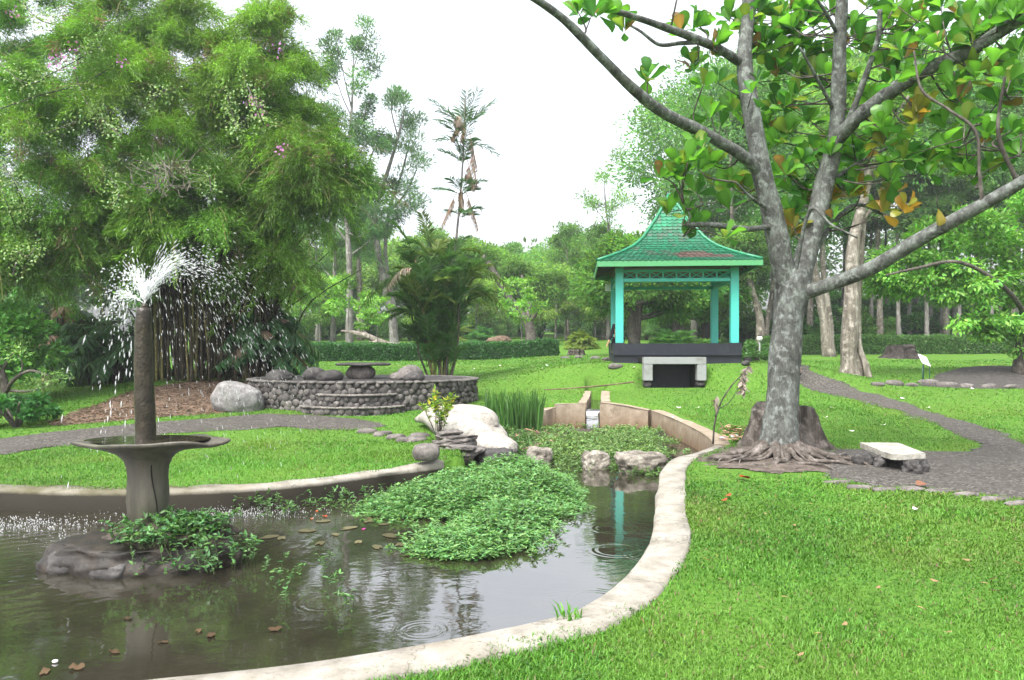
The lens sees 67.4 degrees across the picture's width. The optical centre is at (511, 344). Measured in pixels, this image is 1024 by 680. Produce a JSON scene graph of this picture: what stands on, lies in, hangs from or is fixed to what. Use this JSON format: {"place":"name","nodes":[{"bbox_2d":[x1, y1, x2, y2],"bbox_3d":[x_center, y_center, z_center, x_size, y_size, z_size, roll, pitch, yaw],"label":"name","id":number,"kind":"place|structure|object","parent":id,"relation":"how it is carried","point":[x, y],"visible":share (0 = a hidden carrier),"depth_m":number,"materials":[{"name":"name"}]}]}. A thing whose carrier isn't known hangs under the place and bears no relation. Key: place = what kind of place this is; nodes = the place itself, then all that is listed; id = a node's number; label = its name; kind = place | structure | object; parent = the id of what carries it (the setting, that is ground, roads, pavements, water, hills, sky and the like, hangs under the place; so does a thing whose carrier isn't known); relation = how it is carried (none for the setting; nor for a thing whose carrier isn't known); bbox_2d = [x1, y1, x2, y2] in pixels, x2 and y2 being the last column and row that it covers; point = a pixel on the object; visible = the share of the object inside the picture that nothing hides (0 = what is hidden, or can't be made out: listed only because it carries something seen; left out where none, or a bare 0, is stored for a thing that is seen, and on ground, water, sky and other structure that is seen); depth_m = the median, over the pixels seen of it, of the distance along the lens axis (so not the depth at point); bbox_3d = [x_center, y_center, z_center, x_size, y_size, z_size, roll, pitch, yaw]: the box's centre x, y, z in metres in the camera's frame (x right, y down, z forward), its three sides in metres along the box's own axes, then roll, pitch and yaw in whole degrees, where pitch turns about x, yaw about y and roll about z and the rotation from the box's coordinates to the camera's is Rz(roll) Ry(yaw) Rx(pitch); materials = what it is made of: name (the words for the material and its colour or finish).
{"place":"outdoors","nodes":[
{"label":"outdoors","id":0,"kind":"place"},
{"bbox_2d":[37,377,268,425],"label":"leaf litter","id":1,"kind":"object","parent":0,"point":[96,412],"visible":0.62,"depth_m":16.86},
{"bbox_2d":[210,381,264,412],"bbox_3d":[-6.080,1.225,16.983,1.171,0.838,0.820,0,0,0],"label":"boulder","id":2,"kind":"object","parent":1,"relation":"on","point":[232,396],"visible":0.74,"depth_m":16.66,"materials":[{"name":"stone"}]},
{"bbox_2d":[0,425,698,679],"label":"pond water","id":3,"kind":"structure","parent":0,"point":[66,621],"depth_m":5.94,"materials":[{"name":"liquid"}]},
{"bbox_2d":[36,520,243,579],"bbox_3d":[-3.236,1.930,6.806,1.769,0.742,1.109,0,0,0],"label":"rock island","id":4,"kind":"object","parent":3,"relation":"in","point":[95,555],"visible":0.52,"depth_m":6.44,"materials":[{"name":"stone"}]},
{"bbox_2d":[70,303,230,525],"bbox_3d":[-3.237,0.678,6.885,1.384,2.086,0.801,0,0,0],"label":"fountain","id":5,"kind":"object","parent":4,"relation":"on","point":[145,452],"visible":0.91,"depth_m":6.81,"materials":[{"name":"stone"}]},
{"bbox_2d":[98,504,263,575],"bbox_3d":[-2.846,1.676,6.660,1.192,0.509,1.074,0,0,25],"label":"island weed","id":6,"kind":"object","parent":4,"relation":"on","point":[184,517],"visible":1,"depth_m":6.54,"materials":[{"name":"green plant"}]},
{"bbox_2d":[261,550,357,612],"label":"water weeds","id":7,"kind":"object","parent":3,"relation":"on","point":[300,573],"visible":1,"depth_m":5.92,"materials":[{"name":"green plant"}]},
{"bbox_2d":[232,458,475,520],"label":"water weeds","id":8,"kind":"object","parent":3,"relation":"on","point":[292,505],"visible":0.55,"depth_m":8.92,"materials":[{"name":"green plant"}]},
{"bbox_2d":[343,452,594,560],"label":"water plants","id":9,"kind":"object","parent":3,"relation":"on","point":[512,496],"visible":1,"depth_m":8.59,"materials":[{"name":"green plant"}]},
{"bbox_2d":[0,331,1023,679],"bbox_3d":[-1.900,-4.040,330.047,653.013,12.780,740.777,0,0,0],"label":"ground","id":10,"kind":"structure","parent":0,"point":[600,373],"depth_m":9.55,"materials":[{"name":"plant"}]},
{"bbox_2d":[0,388,63,427],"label":"leafy bush","id":11,"kind":"object","parent":10,"relation":"on","point":[30,408],"visible":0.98,"depth_m":14.22,"materials":[{"name":"green plant"}]},
{"bbox_2d":[0,296,74,388],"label":"leafy bush","id":12,"kind":"object","parent":10,"relation":"on","point":[18,319],"visible":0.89,"depth_m":17.82,"materials":[{"name":"green plant"}]},
{"bbox_2d":[0,334,74,395],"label":"gnarled shrub","id":13,"kind":"object","parent":10,"relation":"on","point":[5,386],"visible":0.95,"depth_m":16.71,"materials":[{"name":"green plant"}]},
{"bbox_2d":[15,297,107,385],"bbox_3d":[-13.204,0.048,22.481,3.092,2.948,2.557,0,0,0],"label":"palm bush","id":14,"kind":"object","parent":10,"relation":"on","point":[61,320],"visible":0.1,"depth_m":22.04,"materials":[{"name":"green plant"}]},
{"bbox_2d":[63,268,138,318],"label":"shade tree","id":15,"kind":"object","parent":10,"relation":"on","point":[84,293],"visible":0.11,"depth_m":60.90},
{"bbox_2d":[32,310,171,386],"bbox_3d":[-11.297,0.532,21.562,3.556,2.914,2.723,0,0,0],"label":"palm bush","id":16,"kind":"object","parent":10,"relation":"on","point":[84,365],"visible":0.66,"depth_m":20.86,"materials":[{"name":"green plant"}]},
{"bbox_2d":[109,244,219,312],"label":"bushy tree","id":17,"kind":"object","parent":10,"relation":"on","point":[137,302],"visible":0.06,"depth_m":57.20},
{"bbox_2d":[0,414,384,454],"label":"footpath","id":18,"kind":"structure","parent":10,"relation":"on","point":[15,444],"depth_m":14.38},
{"bbox_2d":[0,0,408,381],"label":"bamboo clump","id":19,"kind":"object","parent":10,"relation":"on","point":[268,191],"visible":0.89,"depth_m":18.77,"materials":[{"name":"green plant"}]},
{"bbox_2d":[0,0,288,283],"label":"flowering creeper","id":20,"kind":"object","parent":19,"relation":"attached to","point":[236,127],"visible":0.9,"depth_m":16.73,"materials":[{"name":"green plant"}]},
{"bbox_2d":[112,130,211,200],"bbox_3d":[-7.415,-3.764,16.243,2.206,1.676,1.165,0,0,0],"label":"dead branch","id":21,"kind":"object","parent":19,"relation":"attached to","point":[162,180],"visible":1,"depth_m":16.28,"materials":[{"name":"grey plant"}]},
{"bbox_2d":[210,310,318,376],"bbox_3d":[-6.708,0.294,21.023,2.854,2.528,2.523,0,0,0],"label":"palm bush","id":22,"kind":"object","parent":10,"relation":"on","point":[291,348],"visible":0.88,"depth_m":20.43,"materials":[{"name":"green plant"}]},
{"bbox_2d":[282,285,326,334],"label":"young tree","id":23,"kind":"object","parent":10,"relation":"on","point":[309,320],"visible":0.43,"depth_m":49.75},
{"bbox_2d":[297,216,341,340],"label":"wispy tree","id":24,"kind":"object","parent":10,"relation":"on","point":[316,248],"visible":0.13,"depth_m":57.83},
{"bbox_2d":[295,268,345,342],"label":"young tree","id":25,"kind":"object","parent":10,"relation":"on","point":[325,317],"visible":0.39,"depth_m":53.83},
{"bbox_2d":[308,139,360,341],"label":"feathery tree","id":26,"kind":"object","parent":10,"relation":"on","point":[322,267],"visible":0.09,"depth_m":54.93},
{"bbox_2d":[307,13,394,342],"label":"feathery tree","id":27,"kind":"object","parent":10,"relation":"on","point":[364,136],"visible":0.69,"depth_m":46.74,"materials":[{"name":"plant"}]},
{"bbox_2d":[323,271,384,342],"bbox_3d":[-7.844,-1.373,38.218,3.233,4.435,2.800,0,0,-17],"label":"sapling","id":28,"kind":"object","parent":10,"relation":"on","point":[372,316],"visible":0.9,"depth_m":37.99,"materials":[{"name":"green plant"}]},
{"bbox_2d":[319,163,396,340],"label":"pale trunked tree","id":29,"kind":"object","parent":10,"relation":"on","point":[359,278],"visible":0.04,"depth_m":59.75,"materials":[{"name":"grey plant"}]},
{"bbox_2d":[0,446,720,679],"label":"pond edging","id":30,"kind":"object","parent":10,"relation":"on","point":[646,578],"visible":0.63,"depth_m":5.93,"materials":[{"name":"concrete"}]},
{"bbox_2d":[412,443,439,460],"bbox_3d":[-1.173,1.476,10.498,0.367,0.242,0.338,0,0,-20],"label":"boulder","id":31,"kind":"object","parent":30,"relation":"on","point":[426,452],"visible":1,"depth_m":10.36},
{"bbox_2d":[710,366,752,443],"bbox_3d":[3.410,0.942,11.953,0.659,1.212,0.317,0,0,0],"label":"dead sapling","id":32,"kind":"object","parent":30,"relation":"on","point":[741,384],"visible":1,"depth_m":11.89,"materials":[{"name":"brown plant"}]},
{"bbox_2d":[246,374,479,415],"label":"stone terrace","id":33,"kind":"structure","parent":10,"relation":"on","point":[382,394],"depth_m":16.87,"materials":[{"name":"stone"}]},
{"bbox_2d":[335,362,390,378],"bbox_3d":[-3.560,0.667,18.400,1.330,0.459,0.998,0,0,0],"label":"stone table","id":34,"kind":"object","parent":33,"relation":"on","point":[360,370],"visible":0.91,"depth_m":18.12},
{"bbox_2d":[353,295,396,341],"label":"sapling","id":35,"kind":"object","parent":10,"relation":"on","point":[377,303],"visible":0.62,"depth_m":40.82,"materials":[{"name":"green plant"}]},
{"bbox_2d":[335,83,437,342],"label":"casuarina","id":36,"kind":"object","parent":10,"relation":"on","point":[399,97],"visible":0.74,"depth_m":49.55,"materials":[{"name":"plant"}]},
{"bbox_2d":[361,234,438,314],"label":"bushy tree","id":37,"kind":"object","parent":10,"relation":"on","point":[372,278],"visible":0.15,"depth_m":68.05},
{"bbox_2d":[299,337,559,360],"bbox_3d":[-4.570,0.310,35.995,13.858,1.276,1.292,0,0,-9],"label":"clipped hedge","id":38,"kind":"object","parent":10,"relation":"on","point":[376,351],"visible":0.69,"depth_m":35.63,"materials":[{"name":"green plant"}]},
{"bbox_2d":[359,84,512,375],"bbox_3d":[-2.261,-3.102,22.858,4.585,8.706,3.576,0,0,0],"label":"palm clump","id":39,"kind":"object","parent":10,"relation":"on","point":[436,292],"visible":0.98,"depth_m":22.40,"materials":[{"name":"green plant"}]},
{"bbox_2d":[417,384,458,439],"bbox_3d":[-1.209,1.148,12.600,0.681,1.000,0.642,0,0,0],"label":"croton shrub","id":40,"kind":"object","parent":10,"relation":"on","point":[446,408],"visible":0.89,"depth_m":12.53,"materials":[{"name":"green plant"}]},
{"bbox_2d":[431,429,486,457],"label":"layered stones","id":41,"kind":"object","parent":10,"relation":"on","point":[467,446],"visible":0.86,"depth_m":11.89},
{"bbox_2d":[414,404,517,452],"bbox_3d":[-0.856,1.464,13.507,1.094,0.779,2.875,0,0,-43],"label":"pale rock","id":42,"kind":"object","parent":10,"relation":"on","point":[482,422],"visible":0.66,"depth_m":13.14,"materials":[{"name":"stone"}]},
{"bbox_2d":[462,323,494,341],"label":"palm","id":43,"kind":"object","parent":10,"relation":"on","point":[480,334],"visible":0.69,"depth_m":49.63,"materials":[{"name":"green plant"}]},
{"bbox_2d":[459,274,501,328],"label":"young tree","id":44,"kind":"object","parent":10,"relation":"on","point":[481,314],"visible":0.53,"depth_m":57.59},
{"bbox_2d":[448,243,532,309],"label":"bushy tree","id":45,"kind":"object","parent":10,"relation":"on","point":[498,270],"visible":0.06,"depth_m":68.53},
{"bbox_2d":[430,235,586,340],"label":"leaning tree","id":46,"kind":"object","parent":10,"relation":"on","point":[516,268],"visible":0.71,"depth_m":51.65,"materials":[{"name":"green plant"}]},
{"bbox_2d":[487,310,537,337],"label":"bush","id":47,"kind":"object","parent":10,"relation":"on","point":[506,326],"visible":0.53,"depth_m":62.70,"materials":[{"name":"green plant"}]},
{"bbox_2d":[11,196,1021,332],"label":"wood","id":48,"kind":"object","parent":10,"relation":"on","point":[830,267],"visible":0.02,"depth_m":95.57,"materials":[{"name":"green plant"}]},
{"bbox_2d":[494,275,548,340],"bbox_3d":[0.450,-1.287,37.272,2.613,4.139,3.017,0,0,21],"label":"sapling","id":49,"kind":"object","parent":10,"relation":"on","point":[505,303],"visible":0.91,"depth_m":36.90,"materials":[{"name":"green plant"}]},
{"bbox_2d":[511,315,571,337],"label":"bush","id":50,"kind":"object","parent":10,"relation":"on","point":[543,326],"visible":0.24,"depth_m":64.85,"materials":[{"name":"green plant"}]},
{"bbox_2d":[531,262,579,338],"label":"young tree","id":51,"kind":"object","parent":10,"relation":"on","point":[553,314],"visible":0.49,"depth_m":57.14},
{"bbox_2d":[532,265,597,340],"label":"young tree","id":52,"kind":"object","parent":10,"relation":"on","point":[584,318],"visible":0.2,"depth_m":59.39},
{"bbox_2d":[546,220,585,338],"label":"pale trunked tree","id":53,"kind":"object","parent":10,"relation":"on","point":[569,232],"visible":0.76,"depth_m":63.73,"materials":[{"name":"green plant"}]},
{"bbox_2d":[554,403,584,426],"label":"retaining wall","id":54,"kind":"structure","parent":10,"relation":"on","point":[571,413],"depth_m":17.89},
{"bbox_2d":[528,231,630,326],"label":"bushy tree","id":55,"kind":"object","parent":10,"relation":"on","point":[543,261],"visible":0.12,"depth_m":68.11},
{"bbox_2d":[563,329,602,349],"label":"palm","id":56,"kind":"object","parent":10,"relation":"on","point":[580,339],"visible":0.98,"depth_m":47.48,"materials":[{"name":"green plant"}]},
{"bbox_2d":[579,221,626,339],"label":"pale trunked tree","id":57,"kind":"object","parent":10,"relation":"on","point":[594,228],"visible":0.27,"depth_m":61.69,"materials":[{"name":"green plant"}]},
{"bbox_2d":[571,145,639,339],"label":"wispy tree","id":58,"kind":"object","parent":10,"relation":"on","point":[607,208],"visible":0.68,"depth_m":59.67,"materials":[{"name":"plant"}]},
{"bbox_2d":[600,402,650,427],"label":"retaining wall","id":59,"kind":"structure","parent":10,"relation":"on","point":[613,414],"depth_m":17.72,"materials":[{"name":"concrete"}]},
{"bbox_2d":[563,229,709,342],"bbox_3d":[6.146,-2.509,37.517,7.069,6.503,7.064,0,0,17],"label":"round tree","id":60,"kind":"object","parent":10,"relation":"on","point":[671,304],"visible":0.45,"depth_m":37.35,"materials":[{"name":"green plant"}]},
{"bbox_2d":[638,357,705,387],"bbox_3d":[4.457,1.052,22.585,1.733,1.395,3.170,0,0,0],"label":"bench","id":61,"kind":"object","parent":10,"relation":"on","point":[697,372],"visible":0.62,"depth_m":21.00,"materials":[{"name":"stone"}]},
{"bbox_2d":[648,327,697,342],"bbox_3d":[7.719,0.205,36.165,3.392,2.076,3.944,0,0,-27],"label":"palm","id":62,"kind":"object","parent":10,"relation":"on","point":[668,336],"visible":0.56,"depth_m":35.63,"materials":[{"name":"green plant"}]},
{"bbox_2d":[593,193,762,387],"bbox_3d":[4.880,-1.649,23.750,4.626,6.059,4.626,0,0,5],"label":"gazebo","id":63,"kind":"object","parent":10,"relation":"on","point":[662,249],"visible":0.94,"depth_m":22.08,"materials":[{"name":"green paint"}]},
{"bbox_2d":[650,410,729,450],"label":"retaining wall","id":64,"kind":"structure","parent":10,"relation":"on","point":[695,436],"depth_m":14.90,"materials":[{"name":"concrete"}]},
{"bbox_2d":[604,81,781,341],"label":"forest tree","id":65,"kind":"object","parent":10,"relation":"on","point":[649,162],"visible":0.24,"depth_m":52.03,"materials":[{"name":"plant"}]},
{"bbox_2d":[642,278,754,332],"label":"round tree","id":66,"kind":"object","parent":10,"relation":"on","point":[721,292],"visible":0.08,"depth_m":42.83,"materials":[{"name":"green plant"}]},
{"bbox_2d":[649,138,757,338],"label":"forest tree","id":67,"kind":"object","parent":10,"relation":"on","point":[738,217],"visible":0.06,"depth_m":63.71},
{"bbox_2d":[659,274,767,338],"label":"round tree","id":68,"kind":"object","parent":10,"relation":"on","point":[704,319],"visible":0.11,"depth_m":47.60,"materials":[{"name":"green plant"}]},
{"bbox_2d":[639,47,827,219],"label":"forest tree","id":69,"kind":"object","parent":10,"relation":"on","point":[732,130],"visible":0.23,"depth_m":45.39,"materials":[{"name":"green plant"}]},
{"bbox_2d":[710,220,772,347],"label":"pale tree","id":70,"kind":"object","parent":10,"relation":"on","point":[750,239],"visible":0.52,"depth_m":42.70,"materials":[{"name":"green plant"}]},
{"bbox_2d":[718,308,765,344],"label":"undergrowth bush","id":71,"kind":"object","parent":10,"relation":"on","point":[724,327],"visible":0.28,"depth_m":51.00,"materials":[{"name":"green plant"}]},
{"bbox_2d":[741,339,769,360],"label":"leafy bush","id":72,"kind":"object","parent":10,"relation":"on","point":[749,349],"visible":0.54,"depth_m":30.44,"materials":[{"name":"green plant"}]},
{"bbox_2d":[743,201,800,336],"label":"pale tree","id":73,"kind":"object","parent":10,"relation":"on","point":[768,310],"visible":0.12,"depth_m":43.90,"materials":[{"name":"grey plant"}]},
{"bbox_2d":[745,319,819,343],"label":"undergrowth bush","id":74,"kind":"object","parent":10,"relation":"on","point":[814,329],"visible":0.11,"depth_m":48.24,"materials":[{"name":"green plant"}]},
{"bbox_2d":[737,401,836,449],"bbox_3d":[4.167,1.293,11.885,1.553,0.766,1.530,0,0,0],"label":"tree stump","id":75,"kind":"object","parent":10,"relation":"on","point":[811,433],"visible":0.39,"depth_m":11.57,"materials":[{"name":"wood"}]},
{"bbox_2d":[713,22,894,325],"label":"forest tree","id":76,"kind":"object","parent":10,"relation":"on","point":[810,312],"visible":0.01,"depth_m":48.72,"materials":[{"name":"green plant"}]},
{"bbox_2d":[754,105,883,356],"bbox_3d":[16.427,-5.911,40.097,7.252,13.491,5.487,0,0,0],"label":"twin trunk tree","id":77,"kind":"object","parent":10,"relation":"on","point":[823,304],"visible":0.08,"depth_m":39.80,"materials":[{"name":"beige plant"}]},
{"bbox_2d":[803,303,866,334],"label":"undergrowth bush","id":78,"kind":"object","parent":10,"relation":"on","point":[835,313],"visible":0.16,"depth_m":50.80,"materials":[{"name":"green plant"}]},
{"bbox_2d":[818,306,904,337],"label":"undergrowth bush","id":79,"kind":"object","parent":10,"relation":"on","point":[868,321],"visible":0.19,"depth_m":48.67,"materials":[{"name":"green plant"}]},
{"bbox_2d":[837,177,890,325],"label":"slender tree","id":80,"kind":"object","parent":10,"relation":"on","point":[871,227],"visible":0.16,"depth_m":50.00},
{"bbox_2d":[796,45,956,377],"bbox_3d":[10.999,-3.985,23.629,5.362,10.183,3.669,0,0,-15],"label":"gnarled tree","id":81,"kind":"object","parent":10,"relation":"on","point":[853,360],"visible":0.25,"depth_m":23.33,"materials":[{"name":"beige plant"}]},
{"bbox_2d":[783,30,976,334],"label":"forest tree","id":82,"kind":"object","parent":10,"relation":"on","point":[925,129],"visible":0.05,"depth_m":46.12,"materials":[{"name":"green plant"}]},
{"bbox_2d":[760,333,1015,354],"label":"clipped hedge","id":83,"kind":"object","parent":10,"relation":"on","point":[938,343],"visible":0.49,"depth_m":42.55,"materials":[{"name":"green plant"}]},
{"bbox_2d":[878,344,919,358],"bbox_3d":[19.383,0.390,38.176,2.043,0.777,1.929,0,0,-31],"label":"tree stump","id":84,"kind":"object","parent":10,"relation":"on","point":[907,351],"visible":0.91,"depth_m":37.63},
{"bbox_2d":[868,170,937,334],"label":"slender tree","id":85,"kind":"object","parent":10,"relation":"on","point":[925,197],"visible":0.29,"depth_m":45.68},
{"bbox_2d":[873,300,941,335],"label":"undergrowth bush","id":86,"kind":"object","parent":10,"relation":"on","point":[915,324],"visible":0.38,"depth_m":51.51,"materials":[{"name":"green plant"}]},
{"bbox_2d":[886,165,964,334],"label":"slender tree","id":87,"kind":"object","parent":10,"relation":"on","point":[944,204],"visible":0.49,"depth_m":45.27,"materials":[{"name":"plant"}]},
{"bbox_2d":[885,22,1023,334],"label":"forest tree","id":88,"kind":"object","parent":10,"relation":"on","point":[945,317],"visible":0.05,"depth_m":46.78,"materials":[{"name":"green plant"}]},
{"bbox_2d":[931,174,994,334],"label":"slender tree","id":89,"kind":"object","parent":10,"relation":"on","point":[959,193],"visible":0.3,"depth_m":45.41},
{"bbox_2d":[918,366,1023,388],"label":"soil","id":90,"kind":"structure","parent":10,"relation":"on","point":[1001,377],"depth_m":23.48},
{"bbox_2d":[862,188,1023,374],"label":"layered tree","id":91,"kind":"object","parent":90,"relation":"on","point":[981,285],"visible":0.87,"depth_m":23.72,"materials":[{"name":"green plant"}]},
{"bbox_2d":[918,27,1023,314],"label":"forest tree","id":92,"kind":"object","parent":10,"relation":"on","point":[1002,176],"visible":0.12,"depth_m":46.86,"materials":[{"name":"green plant"}]},
{"bbox_2d":[0,0,1023,330],"label":"sky","id":93,"kind":"structure","parent":0,"point":[554,114],"materials":[{"name":"white"}]},
{"bbox_2d":[464,428,695,467],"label":"mud","id":94,"kind":"structure","parent":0,"point":[466,460],"depth_m":15.49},
{"bbox_2d":[473,447,515,465],"bbox_3d":[-0.279,1.831,12.084,0.706,0.398,0.548,0,0,0],"label":"rock","id":95,"kind":"object","parent":94,"relation":"on","point":[479,458],"visible":0.34,"depth_m":11.89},
{"bbox_2d":[479,386,546,429],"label":"reeds","id":96,"kind":"object","parent":94,"relation":"on","point":[528,414],"visible":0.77,"depth_m":16.66,"materials":[{"name":"green plant"}]},
{"bbox_2d":[499,423,533,457],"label":"swamp herbs","id":97,"kind":"object","parent":94,"relation":"on","point":[525,438],"visible":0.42,"depth_m":14.60,"materials":[{"name":"green plant"}]},
{"bbox_2d":[526,446,552,464],"bbox_3d":[0.431,1.820,12.196,0.445,0.406,0.385,0,0,0],"label":"stepping stone","id":98,"kind":"object","parent":94,"relation":"on","point":[545,454],"visible":0.56,"depth_m":12.07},
{"bbox_2d":[581,450,610,469],"bbox_3d":[1.300,1.831,11.915,0.453,0.366,0.402,0,0,0],"label":"stepping stone","id":99,"kind":"object","parent":94,"relation":"on","point":[599,460],"visible":0.84,"depth_m":11.76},
{"bbox_2d":[513,422,692,460],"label":"swamp herbs","id":100,"kind":"object","parent":94,"relation":"on","point":[612,437],"visible":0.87,"depth_m":14.37,"materials":[{"name":"green plant"}]},
{"bbox_2d":[537,456,671,476],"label":"swamp herbs","id":101,"kind":"object","parent":94,"relation":"on","point":[575,463],"visible":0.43,"depth_m":11.61,"materials":[{"name":"green plant"}]},
{"bbox_2d":[614,450,667,473],"bbox_3d":[1.948,1.812,11.578,0.831,0.410,0.473,0,0,-15],"label":"stepping stone","id":102,"kind":"object","parent":94,"relation":"on","point":[627,460],"visible":0.7,"depth_m":11.40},
{"bbox_2d":[586,400,600,425],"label":"stream water","id":103,"kind":"structure","parent":0,"point":[592,413],"depth_m":18.09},
{"bbox_2d":[697,445,828,473],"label":"soil","id":104,"kind":"structure","parent":0,"point":[779,468],"depth_m":9.77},
{"bbox_2d":[530,0,1023,469],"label":"broadleaf tree","id":105,"kind":"object","parent":104,"relation":"on","point":[840,143],"visible":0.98,"depth_m":10.17,"materials":[{"name":"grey plant"}]},
{"bbox_2d":[766,359,1023,499],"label":"gravel path","id":106,"kind":"structure","parent":0,"point":[993,464],"depth_m":10.20,"materials":[{"name":"gravel"}]},
{"bbox_2d":[851,442,930,473],"bbox_3d":[4.860,1.512,9.916,0.888,0.327,1.290,0,0,0],"label":"slab bench","id":107,"kind":"object","parent":106,"relation":"on","point":[895,454],"visible":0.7,"depth_m":9.76,"materials":[{"name":"stone"}]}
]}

